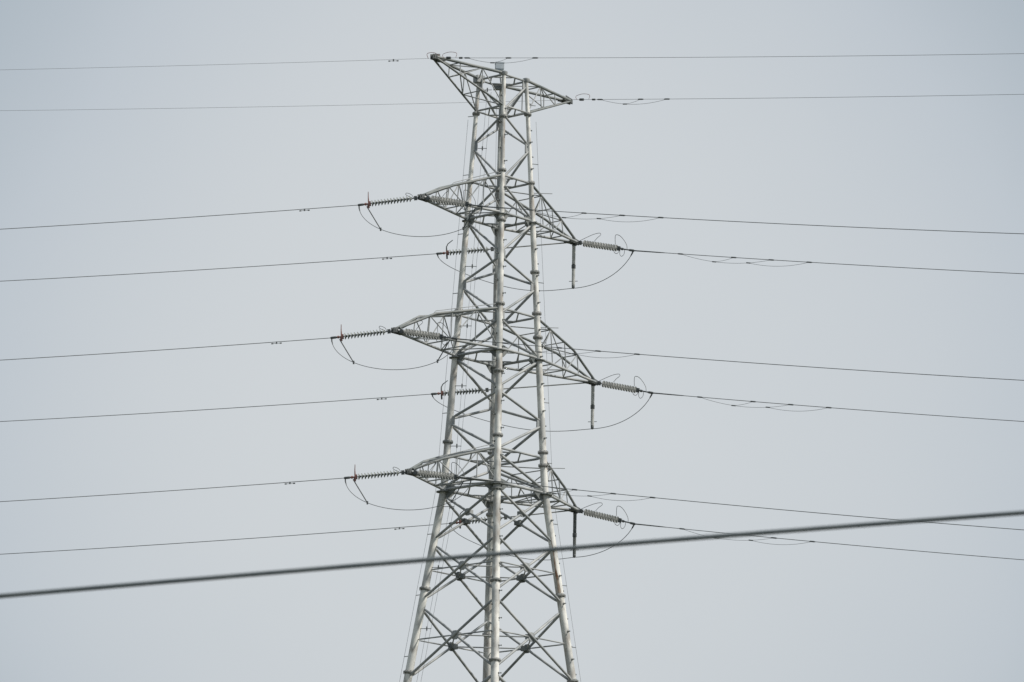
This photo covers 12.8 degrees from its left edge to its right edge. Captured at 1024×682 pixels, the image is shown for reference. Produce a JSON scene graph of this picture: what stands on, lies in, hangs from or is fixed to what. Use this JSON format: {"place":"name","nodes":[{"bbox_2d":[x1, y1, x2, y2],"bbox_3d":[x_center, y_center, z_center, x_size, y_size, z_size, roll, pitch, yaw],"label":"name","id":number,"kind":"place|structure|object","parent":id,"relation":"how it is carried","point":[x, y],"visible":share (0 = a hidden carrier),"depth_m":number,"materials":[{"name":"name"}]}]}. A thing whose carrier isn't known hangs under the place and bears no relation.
{"place":"outdoors","nodes":[
{"label":"outdoors","id":0,"kind":"place"},
{"bbox_2d":[0,510,1023,597],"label":"service cable","id":1,"kind":"object","parent":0,"point":[507,553],"visible":1,"depth_m":28.40,"materials":[{"name":"black rubber"}]},
{"bbox_2d":[0,0,1023,681],"label":"sky","id":2,"kind":"structure","parent":0,"point":[734,609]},
{"bbox_3d":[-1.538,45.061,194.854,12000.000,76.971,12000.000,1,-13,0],"label":"ground","id":3,"kind":"structure","parent":0,"visible":0},
{"bbox_2d":[391,54,597,681],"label":"pylon","id":4,"kind":"object","parent":3,"relation":"on","point":[492,499],"visible":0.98,"depth_m":204.31,"materials":[{"name":"metal"}]},
{"bbox_2d":[10,52,438,69],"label":"earth wire","id":5,"kind":"object","parent":4,"relation":"attached to","point":[227,64],"visible":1,"depth_m":204.21,"materials":[{"name":"metal"}]},
{"bbox_2d":[3,100,552,110],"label":"earth wire","id":6,"kind":"object","parent":4,"relation":"attached to","point":[270,106],"visible":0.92,"depth_m":210.64,"materials":[{"name":"metal"}]},
{"bbox_2d":[330,324,390,340],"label":"insulator string","id":7,"kind":"object","parent":4,"relation":"attached to","point":[342,336],"visible":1,"depth_m":199.94,"materials":[{"name":"ceramic"}]},
{"bbox_2d":[5,338,326,359],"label":"power line","id":8,"kind":"object","parent":7,"relation":"attached to","point":[172,349],"visible":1,"depth_m":199.71,"materials":[{"name":"metal"}]},
{"bbox_2d":[331,339,456,369],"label":"jumper wire","id":9,"kind":"object","parent":7,"relation":"hanging from","point":[395,369],"visible":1,"depth_m":198.88,"materials":[{"name":"metal"}]},
{"bbox_2d":[344,467,404,480],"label":"insulator string","id":10,"kind":"object","parent":4,"relation":"attached to","point":[355,476],"visible":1,"depth_m":199.40,"materials":[{"name":"ceramic"}]},
{"bbox_2d":[0,478,342,501],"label":"power line","id":11,"kind":"object","parent":10,"relation":"attached to","point":[176,490],"visible":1,"depth_m":199.15,"materials":[{"name":"metal"}]},
{"bbox_2d":[345,479,470,509],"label":"jumper wire","id":12,"kind":"object","parent":10,"relation":"hanging from","point":[452,500],"visible":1,"depth_m":198.46,"materials":[{"name":"metal"}]},
{"bbox_2d":[358,192,416,207],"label":"insulator string","id":13,"kind":"object","parent":4,"relation":"attached to","point":[369,203],"visible":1,"depth_m":202.40,"materials":[{"name":"ceramic"}]},
{"bbox_2d":[0,205,356,229],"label":"power line","id":14,"kind":"object","parent":13,"relation":"attached to","point":[185,217],"visible":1,"depth_m":202.13,"materials":[{"name":"metal"}]},
{"bbox_2d":[358,206,481,236],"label":"jumper wire","id":15,"kind":"object","parent":13,"relation":"hanging from","point":[421,236],"visible":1,"depth_m":201.34,"materials":[{"name":"metal"}]},
{"bbox_2d":[398,321,456,344],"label":"insulator string","id":16,"kind":"object","parent":4,"relation":"attached to","point":[424,334],"visible":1,"depth_m":199.26,"materials":[{"name":"ceramic"}]},
{"bbox_2d":[457,338,1023,380],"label":"power line","id":17,"kind":"object","parent":16,"relation":"attached to","point":[697,358],"visible":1,"depth_m":193.45,"materials":[{"name":"metal"}]},
{"bbox_2d":[412,461,471,483],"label":"insulator string","id":18,"kind":"object","parent":4,"relation":"attached to","point":[439,475],"visible":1,"depth_m":198.73,"materials":[{"name":"ceramic"}]},
{"bbox_2d":[472,478,1022,529],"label":"power line","id":19,"kind":"object","parent":18,"relation":"attached to","point":[705,502],"visible":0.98,"depth_m":193.19,"materials":[{"name":"metal"}]},
{"bbox_2d":[425,188,482,212],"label":"insulator string","id":20,"kind":"object","parent":4,"relation":"attached to","point":[449,201],"visible":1,"depth_m":201.73,"materials":[{"name":"ceramic"}]},
{"bbox_2d":[483,206,1023,233],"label":"power line","id":21,"kind":"object","parent":20,"relation":"attached to","point":[728,221],"visible":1,"depth_m":195.57,"materials":[{"name":"metal"}]},
{"bbox_2d":[436,240,564,258],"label":"insulator string","id":22,"kind":"object","parent":4,"relation":"attached to","point":[447,252],"visible":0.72,"depth_m":209.77,"materials":[{"name":"metal"}]},
{"bbox_2d":[7,253,435,280],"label":"power line","id":23,"kind":"object","parent":22,"relation":"attached to","point":[225,268],"visible":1,"depth_m":209.42,"materials":[{"name":"metal"}]},
{"bbox_2d":[431,380,584,398],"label":"insulator string","id":24,"kind":"object","parent":4,"relation":"attached to","point":[467,391],"visible":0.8,"depth_m":209.45,"materials":[{"name":"metal"}]},
{"bbox_2d":[0,394,429,421],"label":"power line","id":25,"kind":"object","parent":24,"relation":"attached to","point":[220,408],"visible":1,"depth_m":209.08,"materials":[{"name":"metal"}]},
{"bbox_2d":[449,510,566,528],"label":"insulator string","id":26,"kind":"object","parent":4,"relation":"attached to","point":[478,521],"visible":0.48,"depth_m":207.31,"materials":[{"name":"metal"}]},
{"bbox_2d":[0,523,448,554],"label":"power line","id":27,"kind":"object","parent":26,"relation":"attached to","point":[223,540],"visible":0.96,"depth_m":206.92,"materials":[{"name":"metal"}]},
{"bbox_2d":[569,244,575,288],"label":"post insulator","id":28,"kind":"object","parent":4,"relation":"hanging from","point":[573,266],"visible":1,"depth_m":209.68,"materials":[{"name":"metal"}]},
{"bbox_2d":[437,251,632,290],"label":"jumper wire","id":29,"kind":"object","parent":28,"relation":"hanging from","point":[550,290],"visible":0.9,"depth_m":209.46,"materials":[{"name":"metal"}]},
{"bbox_2d":[572,512,576,557],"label":"post insulator","id":30,"kind":"object","parent":4,"relation":"hanging from","point":[574,535],"visible":0.85,"depth_m":207.26,"materials":[{"name":"metal"}]},
{"bbox_2d":[451,525,633,559],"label":"jumper wire","id":31,"kind":"object","parent":30,"relation":"hanging from","point":[563,558],"visible":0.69,"depth_m":206.94,"materials":[{"name":"metal"}]},
{"bbox_2d":[590,384,596,428],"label":"post insulator","id":32,"kind":"object","parent":4,"relation":"hanging from","point":[592,408],"visible":1,"depth_m":209.38,"materials":[{"name":"metal"}]},
{"bbox_2d":[432,394,651,431],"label":"jumper wire","id":33,"kind":"object","parent":32,"relation":"hanging from","point":[558,431],"visible":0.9,"depth_m":209.13,"materials":[{"name":"metal"}]},
{"bbox_2d":[577,233,633,256],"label":"insulator string","id":34,"kind":"object","parent":4,"relation":"attached to","point":[602,246],"visible":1,"depth_m":209.21,"materials":[{"name":"ceramic"}]},
{"bbox_2d":[634,250,1023,273],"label":"power line","id":35,"kind":"object","parent":34,"relation":"attached to","point":[803,263],"visible":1,"depth_m":204.61,"materials":[{"name":"metal"}]},
{"bbox_2d":[578,503,634,528],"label":"insulator string","id":36,"kind":"object","parent":4,"relation":"attached to","point":[606,517],"visible":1,"depth_m":206.72,"materials":[{"name":"ceramic"}]},
{"bbox_2d":[635,523,1023,559],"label":"power line","id":37,"kind":"object","parent":36,"relation":"attached to","point":[813,541],"visible":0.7,"depth_m":201.90,"materials":[{"name":"metal"}]},
{"bbox_2d":[596,374,652,398],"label":"insulator string","id":38,"kind":"object","parent":4,"relation":"attached to","point":[621,387],"visible":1,"depth_m":208.87,"materials":[{"name":"ceramic"}]},
{"bbox_2d":[653,392,1023,421],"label":"power line","id":39,"kind":"object","parent":38,"relation":"attached to","point":[812,406],"visible":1,"depth_m":204.60,"materials":[{"name":"metal"}]},
{"bbox_2d":[442,52,1023,62],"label":"earth wire","id":40,"kind":"object","parent":4,"relation":"attached to","point":[692,57],"visible":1,"depth_m":198.66,"materials":[{"name":"metal"}]},
{"bbox_2d":[573,94,1020,104],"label":"earth wire","id":41,"kind":"object","parent":4,"relation":"attached to","point":[581,99],"visible":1,"depth_m":207.19,"materials":[{"name":"metal"}]}
]}

